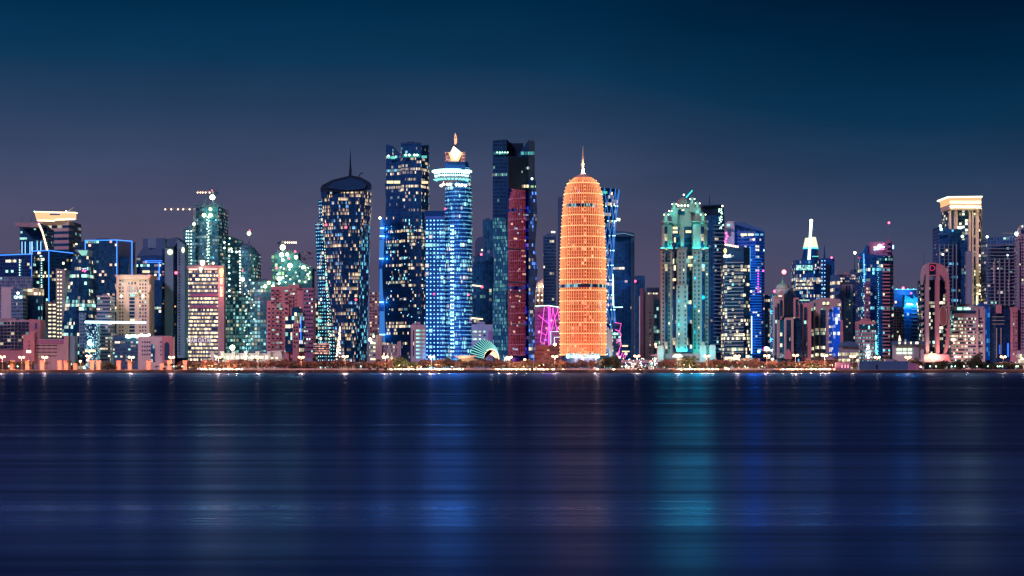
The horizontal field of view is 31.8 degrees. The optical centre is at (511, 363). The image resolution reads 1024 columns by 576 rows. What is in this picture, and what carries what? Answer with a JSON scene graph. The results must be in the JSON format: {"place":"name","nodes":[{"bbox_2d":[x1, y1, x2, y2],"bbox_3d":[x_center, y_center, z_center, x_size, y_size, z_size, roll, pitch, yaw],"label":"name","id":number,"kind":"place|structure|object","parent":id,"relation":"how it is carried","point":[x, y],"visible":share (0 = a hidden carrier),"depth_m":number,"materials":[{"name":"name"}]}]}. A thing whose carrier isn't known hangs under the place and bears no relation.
{"place":"outdoors","nodes":[
{"label":"outdoors","id":0,"kind":"place"},
{"bbox_2d":[0,254,40,317],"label":"office tower","id":1,"kind":"structure","parent":0,"point":[17,270],"depth_m":2098.37,"materials":[{"name":"glass"}]},
{"bbox_2d":[0,318,44,368],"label":"office building","id":2,"kind":"structure","parent":0,"point":[13,331],"depth_m":1999.25,"materials":[{"name":"concrete"}]},
{"bbox_2d":[1,286,43,319],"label":"bank tower","id":3,"kind":"structure","parent":0,"point":[21,302],"depth_m":2055.67,"materials":[{"name":"glass"}]},
{"bbox_2d":[15,219,53,253],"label":"office tower","id":4,"kind":"structure","parent":0,"point":[36,236],"depth_m":2294.88,"materials":[{"name":"glass"}]},
{"bbox_2d":[32,250,78,319],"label":"office tower","id":5,"kind":"structure","parent":0,"point":[51,261],"depth_m":2136.03,"materials":[{"name":"glass"}]},
{"bbox_2d":[34,208,80,253],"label":"hotel tower","id":6,"kind":"structure","parent":0,"point":[67,236],"depth_m":2388.41,"materials":[{"name":"concrete"}]},
{"bbox_2d":[45,268,69,338],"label":"office tower","id":7,"kind":"structure","parent":0,"point":[54,313],"depth_m":2079.77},
{"bbox_2d":[61,250,96,368],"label":"glass tower","id":8,"kind":"structure","parent":0,"point":[80,308],"depth_m":2069.51,"materials":[{"name":"glass"}]},
{"bbox_2d":[76,239,134,334],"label":"office tower","id":9,"kind":"structure","parent":0,"point":[112,258],"depth_m":2184.35,"materials":[{"name":"glass"}]},
{"bbox_2d":[120,257,128,274],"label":"tall window","id":10,"kind":"structure","parent":9,"relation":"in","point":[124,261],"depth_m":2182.96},
{"bbox_2d":[96,294,114,368],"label":"office building","id":11,"kind":"structure","parent":0,"point":[105,307],"depth_m":2050.00,"materials":[{"name":"glass"}]},
{"bbox_2d":[85,321,145,368],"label":"screen building","id":12,"kind":"structure","parent":0,"point":[92,338],"depth_m":2034.85,"materials":[{"name":"glass"}]},
{"bbox_2d":[115,275,157,336],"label":"classical tower","id":13,"kind":"structure","parent":0,"point":[134,297],"depth_m":2075.00,"materials":[{"name":"beige stone"}]},
{"bbox_2d":[137,235,167,336],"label":"office tower","id":14,"kind":"structure","parent":0,"point":[149,258],"depth_m":2193.57,"materials":[{"name":"glass"}]},
{"bbox_2d":[138,336,174,369],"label":"arcade building","id":15,"kind":"structure","parent":0,"point":[157,350],"depth_m":1990.00,"materials":[{"name":"stone"}]},
{"bbox_2d":[151,344,154,361],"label":"arch window","id":16,"kind":"structure","parent":15,"relation":"in","point":[152,346],"depth_m":1989.55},
{"bbox_2d":[164,342,168,359],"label":"arch window","id":17,"kind":"structure","parent":15,"relation":"in","point":[166,347],"depth_m":1986.64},
{"bbox_2d":[162,237,188,357],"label":"concrete tower","id":18,"kind":"structure","parent":0,"point":[175,258],"depth_m":2110.00,"materials":[{"name":"stone"}]},
{"bbox_2d":[186,260,225,368],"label":"office building","id":19,"kind":"structure","parent":0,"point":[206,308],"depth_m":2049.85,"materials":[{"name":"stone"}]},
{"bbox_2d":[223,230,260,293],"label":"unfinished tower","id":20,"kind":"structure","parent":0,"point":[250,260],"depth_m":2279.31,"materials":[{"name":"glass"}]},
{"bbox_2d":[226,270,278,352],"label":"skyscraper","id":21,"kind":"structure","parent":0,"point":[246,322],"depth_m":2182.00,"materials":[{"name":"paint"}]},
{"bbox_2d":[210,343,328,368],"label":"terrace building","id":22,"kind":"structure","parent":0,"point":[320,348],"depth_m":1985.00,"materials":[{"name":"stone"}]},
{"bbox_2d":[267,285,314,367],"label":"stone building","id":23,"kind":"structure","parent":0,"point":[291,322],"depth_m":2069.50,"materials":[{"name":"stone"}]},
{"bbox_2d":[285,316,291,351],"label":"bay window","id":24,"kind":"structure","parent":23,"relation":"in","point":[288,319],"depth_m":2067.79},
{"bbox_2d":[292,307,300,331],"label":"bay window","id":25,"kind":"structure","parent":23,"relation":"in","point":[296,316],"depth_m":2067.79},
{"bbox_2d":[298,312,303,351],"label":"bay window","id":26,"kind":"structure","parent":23,"relation":"in","point":[301,334],"depth_m":2067.79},
{"bbox_2d":[304,322,312,351],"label":"small windows","id":27,"kind":"structure","parent":23,"relation":"in","point":[304,322],"depth_m":2068.80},
{"bbox_2d":[269,245,315,287],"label":"unfinished tower","id":28,"kind":"structure","parent":0,"point":[289,268],"depth_m":2280.00,"materials":[{"name":"glass"}]},
{"bbox_2d":[315,148,371,367],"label":"twisted tower","id":29,"kind":"structure","parent":0,"point":[343,229],"depth_m":2084.30,"materials":[{"name":"glass"}]},
{"bbox_2d":[368,335,400,367],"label":"office building","id":30,"kind":"structure","parent":0,"point":[379,347],"depth_m":2026.00,"materials":[{"name":"purple concrete"}]},
{"bbox_2d":[411,322,425,368],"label":"office building","id":31,"kind":"structure","parent":0,"point":[418,341],"depth_m":2035.00,"materials":[{"name":"concrete"}]},
{"bbox_2d":[424,134,471,368],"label":"dotted tower","id":32,"kind":"structure","parent":0,"point":[448,277],"depth_m":2076.14,"materials":[{"name":"glass"}]},
{"bbox_2d":[455,355,475,368],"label":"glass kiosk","id":33,"kind":"object","parent":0,"point":[467,358],"visible":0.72,"depth_m":1965.00,"materials":[{"name":"beige glass"}]},
{"bbox_2d":[473,237,484,265],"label":"background tower","id":34,"kind":"structure","parent":0,"point":[479,257],"depth_m":2424.00,"materials":[{"name":"glass"}]},
{"bbox_2d":[472,322,492,367],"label":"office building","id":35,"kind":"structure","parent":0,"point":[482,331],"depth_m":2070.00,"materials":[{"name":"purple concrete"}]},
{"bbox_2d":[472,257,493,323],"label":"background tower","id":36,"kind":"structure","parent":0,"point":[482,289],"depth_m":2349.85,"materials":[{"name":"glass"}]},
{"bbox_2d":[470,340,498,364],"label":"ribbed pavilion","id":37,"kind":"structure","parent":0,"point":[481,349],"depth_m":1983.64,"materials":[{"name":"teal metal"}]},
{"bbox_2d":[483,218,493,260],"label":"background tower","id":38,"kind":"structure","parent":0,"point":[488,235],"depth_m":2499.85,"materials":[{"name":"glass"}]},
{"bbox_2d":[0,373,1023,575],"bbox_3d":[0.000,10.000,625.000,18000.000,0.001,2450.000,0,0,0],"label":"water","id":39,"kind":"structure","parent":0,"point":[511,474],"depth_m":161.73,"materials":[{"name":"liquid"}]},
{"bbox_2d":[0,366,1023,372],"bbox_3d":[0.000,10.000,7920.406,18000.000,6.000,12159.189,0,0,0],"label":"ground","id":40,"kind":"structure","parent":0,"point":[176,370],"depth_m":1851.16,"materials":[{"name":"brown"}]},
{"bbox_2d":[23,331,77,369],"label":"building","id":41,"kind":"structure","parent":40,"relation":"on","point":[35,349],"depth_m":1964.55,"materials":[{"name":"concrete"}]},
{"bbox_2d":[113,334,151,368],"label":"arena hall","id":42,"kind":"structure","parent":40,"relation":"on","point":[125,347],"depth_m":2030.00,"materials":[{"name":"glass"}]},
{"bbox_2d":[183,195,243,368],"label":"unfinished tower","id":43,"kind":"structure","parent":40,"relation":"on","point":[206,238],"depth_m":2323.92,"materials":[{"name":"glass"}]},
{"bbox_2d":[225,360,239,367],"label":"shade tree","id":44,"kind":"object","parent":40,"relation":"on","point":[232,362],"visible":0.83,"depth_m":1896.92,"materials":[{"name":"brown plant"}]},
{"bbox_2d":[265,359,280,367],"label":"shade tree","id":45,"kind":"object","parent":40,"relation":"on","point":[274,363],"visible":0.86,"depth_m":1898.45,"materials":[{"name":"brown plant"}]},
{"bbox_2d":[295,358,307,367],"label":"shade tree","id":46,"kind":"object","parent":40,"relation":"on","point":[304,362],"visible":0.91,"depth_m":1912.54,"materials":[{"name":"brown plant"}]},
{"bbox_2d":[312,298,317,367],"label":"apartment block","id":47,"kind":"structure","parent":40,"relation":"on","point":[316,323],"depth_m":2419.85,"materials":[{"name":"concrete"}]},
{"bbox_2d":[369,292,379,367],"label":"apartment block","id":48,"kind":"structure","parent":40,"relation":"on","point":[374,313],"depth_m":2449.85,"materials":[{"name":"concrete"}]},
{"bbox_2d":[389,356,404,368],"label":"dark tree","id":49,"kind":"object","parent":40,"relation":"on","point":[398,361],"visible":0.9,"depth_m":1884.80,"materials":[{"name":"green plant"}]},
{"bbox_2d":[382,142,428,368],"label":"twin topped tower","id":50,"kind":"structure","parent":40,"relation":"on","point":[407,192],"depth_m":2160.18,"materials":[{"name":"glass"}]},
{"bbox_2d":[379,217,384,341],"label":"blue lit tower","id":51,"kind":"structure","parent":50,"relation":"attached to","point":[381,293],"depth_m":2183.40,"materials":[{"name":"glass"}]},
{"bbox_2d":[598,358,609,367],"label":"dark tree","id":52,"kind":"object","parent":40,"relation":"on","point":[601,362],"visible":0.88,"depth_m":1886.18,"materials":[{"name":"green plant"}]},
{"bbox_2d":[603,356,618,367],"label":"dark tree","id":53,"kind":"object","parent":40,"relation":"on","point":[611,359],"visible":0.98,"depth_m":1885.05,"materials":[{"name":"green plant"}]},
{"bbox_2d":[600,188,622,367],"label":"lattice tower","id":54,"kind":"structure","parent":40,"relation":"on","point":[610,197],"depth_m":2183.54,"materials":[{"name":"glass"}]},
{"bbox_2d":[612,322,626,367],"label":"neon annex","id":55,"kind":"object","parent":40,"relation":"on","point":[616,338],"visible":0.88,"depth_m":2159.85,"materials":[{"name":"glass"}]},
{"bbox_2d":[622,358,655,369],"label":"shop row","id":56,"kind":"object","parent":40,"relation":"on","point":[642,363],"visible":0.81,"depth_m":1960.00,"materials":[{"name":"concrete"}]},
{"bbox_2d":[663,358,676,369],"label":"shade tree","id":57,"kind":"object","parent":40,"relation":"on","point":[673,360],"visible":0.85,"depth_m":1907.58,"materials":[{"name":"brown plant"}]},
{"bbox_2d":[654,343,715,368],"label":"hotel podium","id":58,"kind":"object","parent":40,"relation":"on","point":[661,356],"visible":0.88,"depth_m":2040.00,"materials":[{"name":"glass"}]},
{"bbox_2d":[681,355,696,368],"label":"dark tree","id":59,"kind":"object","parent":40,"relation":"on","point":[690,359],"visible":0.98,"depth_m":1884.94,"materials":[{"name":"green plant"}]},
{"bbox_2d":[705,359,716,368],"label":"shade tree","id":60,"kind":"object","parent":40,"relation":"on","point":[714,361],"visible":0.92,"depth_m":1909.35,"materials":[{"name":"brown plant"}]},
{"bbox_2d":[770,270,810,368],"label":"arched office","id":61,"kind":"structure","parent":40,"relation":"on","point":[790,335],"depth_m":2046.00,"materials":[{"name":"stone"}]},
{"bbox_2d":[775,307,776,355],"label":"arch window","id":62,"kind":"structure","parent":61,"relation":"in","point":[775,307],"depth_m":2050.70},
{"bbox_2d":[787,320,789,349],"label":"arch window","id":63,"kind":"structure","parent":61,"relation":"in","point":[788,321],"depth_m":2036.73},
{"bbox_2d":[804,307,806,356],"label":"arch window","id":64,"kind":"structure","parent":61,"relation":"in","point":[805,309],"depth_m":2044.70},
{"bbox_2d":[809,298,842,368],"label":"arched office","id":65,"kind":"structure","parent":40,"relation":"on","point":[826,327],"depth_m":2069.00,"materials":[{"name":"concrete"}]},
{"bbox_2d":[815,316,818,356],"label":"arch window","id":66,"kind":"structure","parent":65,"relation":"in","point":[816,318],"depth_m":2068.80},
{"bbox_2d":[820,308,825,356],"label":"arch window","id":67,"kind":"structure","parent":65,"relation":"in","point":[822,312],"depth_m":2068.80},
{"bbox_2d":[819,244,834,297],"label":"background tower","id":68,"kind":"structure","parent":40,"relation":"on","point":[827,265],"depth_m":2269.85,"materials":[{"name":"glass"}]},
{"bbox_2d":[835,362,849,369],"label":"kiosk","id":69,"kind":"object","parent":40,"relation":"on","point":[842,365],"visible":1,"depth_m":1880.00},
{"bbox_2d":[837,341,858,368],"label":"glass pavilion","id":70,"kind":"structure","parent":40,"relation":"on","point":[847,350],"depth_m":2030.00,"materials":[{"name":"blue glass"}]},
{"bbox_2d":[858,359,921,369],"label":"waterside shed","id":71,"kind":"structure","parent":40,"relation":"on","point":[888,364],"depth_m":1868.00,"materials":[{"name":"metal"}]},
{"bbox_2d":[938,359,951,369],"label":"dark tree","id":72,"kind":"object","parent":40,"relation":"on","point":[943,364],"visible":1,"depth_m":1879.39,"materials":[{"name":"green plant"}]},
{"bbox_2d":[0,0,1023,362],"label":"sky","id":73,"kind":"structure","parent":0,"point":[853,118],"materials":[{"name":"blue"}]},
{"bbox_2d":[492,139,537,368],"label":"faceted tower","id":74,"kind":"structure","parent":0,"point":[514,238],"depth_m":2054.01,"materials":[{"name":"glass"}]},
{"bbox_2d":[534,279,542,317],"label":"domed building","id":75,"kind":"structure","parent":0,"point":[539,295],"depth_m":2449.85,"materials":[{"name":"beige stone"}]},
{"bbox_2d":[535,305,558,345],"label":"neon building","id":76,"kind":"structure","parent":0,"point":[547,326],"depth_m":2139.85,"materials":[{"name":"glass"}]},
{"bbox_2d":[535,346,561,368],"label":"podium building","id":77,"kind":"structure","parent":0,"point":[543,354],"depth_m":2105.00,"materials":[{"name":"stone"}]},
{"bbox_2d":[543,231,555,307],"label":"background tower","id":78,"kind":"structure","parent":0,"point":[549,268],"depth_m":2349.85,"materials":[{"name":"glass"}]},
{"bbox_2d":[558,197,563,345],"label":"background tower","id":79,"kind":"structure","parent":0,"point":[560,205],"depth_m":2420.00,"materials":[{"name":"glass"}]},
{"bbox_2d":[559,151,606,367],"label":"domed tower","id":80,"kind":"structure","parent":0,"point":[583,301],"depth_m":2042.51,"materials":[{"name":"orange metal"}]},
{"bbox_2d":[613,217,634,359],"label":"office tower","id":81,"kind":"structure","parent":0,"point":[624,271],"depth_m":2298.66,"materials":[{"name":"glass"}]},
{"bbox_2d":[634,276,644,359],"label":"background tower","id":82,"kind":"structure","parent":0,"point":[639,283],"depth_m":2449.85,"materials":[{"name":"glass"}]},
{"bbox_2d":[640,288,659,359],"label":"apartment tower","id":83,"kind":"structure","parent":0,"point":[649,318],"depth_m":2196.00,"materials":[{"name":"grey concrete"}]},
{"bbox_2d":[659,190,709,353],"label":"classical tower","id":84,"kind":"structure","parent":0,"point":[684,249],"depth_m":2087.00,"materials":[{"name":"glass"}]},
{"bbox_2d":[665,249,667,353],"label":"slot window","id":85,"kind":"structure","parent":84,"relation":"in","point":[666,250],"depth_m":2084.52,"materials":[{"name":"glass"}]},
{"bbox_2d":[673,289,675,351],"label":"slot window","id":86,"kind":"structure","parent":84,"relation":"in","point":[674,290],"depth_m":2084.52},
{"bbox_2d":[687,304,691,351],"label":"slot window","id":87,"kind":"structure","parent":84,"relation":"in","point":[689,306],"depth_m":2077.91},
{"bbox_2d":[688,322,691,344],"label":"arch window","id":88,"kind":"structure","parent":84,"relation":"in","point":[689,324],"depth_m":2077.91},
{"bbox_2d":[694,322,707,348],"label":"small windows","id":89,"kind":"structure","parent":84,"relation":"in","point":[698,322],"depth_m":2086.56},
{"bbox_2d":[702,249,704,345],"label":"slot window","id":90,"kind":"structure","parent":84,"relation":"in","point":[703,250],"depth_m":2084.52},
{"bbox_2d":[701,196,724,360],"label":"residential tower","id":91,"kind":"structure","parent":0,"point":[714,217],"depth_m":2234.74,"materials":[{"name":"glass"}]},
{"bbox_2d":[721,232,749,367],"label":"office tower","id":92,"kind":"structure","parent":0,"point":[735,299],"depth_m":2098.42,"materials":[{"name":"glass"}]},
{"bbox_2d":[724,221,764,367],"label":"office tower","id":93,"kind":"structure","parent":0,"point":[744,234],"depth_m":2192.38,"materials":[{"name":"glass"}]},
{"bbox_2d":[764,295,769,367],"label":"background tower","id":94,"kind":"structure","parent":0,"point":[767,322],"depth_m":2279.85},
{"bbox_2d":[791,219,820,368],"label":"office tower","id":95,"kind":"structure","parent":0,"point":[805,277],"depth_m":2287.25,"materials":[{"name":"glass"}]},
{"bbox_2d":[830,271,843,341],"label":"office building","id":96,"kind":"structure","parent":0,"point":[835,293],"depth_m":2200.00,"materials":[{"name":"glass"}]},
{"bbox_2d":[838,252,857,341],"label":"apartment tower","id":97,"kind":"structure","parent":0,"point":[847,282],"depth_m":2340.00,"materials":[{"name":"concrete"}]},
{"bbox_2d":[855,271,857,321],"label":"background tower","id":98,"kind":"structure","parent":0,"point":[856,296],"depth_m":2309.23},
{"bbox_2d":[855,319,875,360],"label":"office building","id":99,"kind":"structure","parent":0,"point":[865,335],"depth_m":2040.00,"materials":[{"name":"stone"}]},
{"bbox_2d":[858,222,893,360],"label":"office tower","id":100,"kind":"structure","parent":0,"point":[875,281],"depth_m":2136.09,"materials":[{"name":"glass"}]},
{"bbox_2d":[893,307,903,340],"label":"apartment block","id":101,"kind":"structure","parent":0,"point":[898,321],"depth_m":2179.85,"materials":[{"name":"grey concrete"}]},
{"bbox_2d":[893,287,916,306],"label":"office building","id":102,"kind":"structure","parent":0,"point":[897,297],"depth_m":2329.85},
{"bbox_2d":[891,335,924,368],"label":"building","id":103,"kind":"structure","parent":0,"point":[901,350],"depth_m":2025.00,"materials":[{"name":"grey concrete"}]},
{"bbox_2d":[902,294,917,340],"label":"office building","id":104,"kind":"structure","parent":0,"point":[910,305],"depth_m":2199.85,"materials":[{"name":"blue glass"}]},
{"bbox_2d":[918,263,950,368],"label":"arched tower","id":105,"kind":"structure","parent":0,"point":[934,315],"depth_m":2047.47,"materials":[{"name":"pink metal"}]},
{"bbox_2d":[933,225,971,305],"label":"unfinished tower","id":106,"kind":"structure","parent":0,"point":[951,251],"depth_m":2329.06,"materials":[{"name":"glass"}]},
{"bbox_2d":[937,196,981,305],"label":"crowned tower","id":107,"kind":"structure","parent":0,"point":[964,213],"depth_m":2424.53,"materials":[{"name":"stone"}]},
{"bbox_2d":[949,304,984,368],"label":"office building","id":108,"kind":"structure","parent":0,"point":[967,322],"depth_m":2080.00,"materials":[{"name":"concrete"}]},
{"bbox_2d":[976,303,990,368],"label":"office building","id":109,"kind":"structure","parent":0,"point":[987,333],"depth_m":2106.00,"materials":[{"name":"glass"}]},
{"bbox_2d":[981,232,1017,362],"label":"unfinished tower","id":110,"kind":"structure","parent":0,"point":[997,270],"depth_m":2346.57,"materials":[{"name":"stone"}]},
{"bbox_2d":[990,305,1019,368],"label":"office building","id":111,"kind":"structure","parent":0,"point":[1004,330],"depth_m":2069.85,"materials":[{"name":"glass"}]},
{"bbox_2d":[1014,224,1023,368],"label":"office tower","id":112,"kind":"structure","parent":0,"point":[1019,270],"depth_m":2319.85,"materials":[{"name":"concrete"}]},
{"bbox_2d":[1015,350,1023,368],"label":"building","id":113,"kind":"structure","parent":0,"point":[1020,354],"depth_m":2050.00,"materials":[{"name":"concrete"}]},
{"bbox_3d":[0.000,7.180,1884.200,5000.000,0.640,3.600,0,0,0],"label":"pavement","id":114,"kind":"structure","parent":0,"visible":0},
{"bbox_2d":[242,368,383,369],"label":"kerb wall","id":115,"kind":"structure","parent":114,"relation":"on","point":[313,368],"depth_m":1884.00,"materials":[{"name":"beige stone"}]},
{"bbox_2d":[548,368,623,369],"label":"kerb wall","id":116,"kind":"structure","parent":114,"relation":"on","point":[587,368],"depth_m":1884.00,"materials":[{"name":"beige stone"}]},
{"bbox_2d":[720,368,777,369],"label":"kerb wall","id":117,"kind":"structure","parent":114,"relation":"on","point":[751,368],"depth_m":1884.00,"materials":[{"name":"concrete"}]},
{"bbox_2d":[968,353,981,369],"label":"dark tree","id":118,"kind":"object","parent":114,"relation":"on","point":[976,362],"visible":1,"depth_m":1880.21,"materials":[{"name":"green plant"}]},
{"bbox_2d":[998,361,1011,368],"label":"dark tree","id":119,"kind":"object","parent":114,"relation":"on","point":[1004,364],"visible":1,"depth_m":1882.63,"materials":[{"name":"green plant"}]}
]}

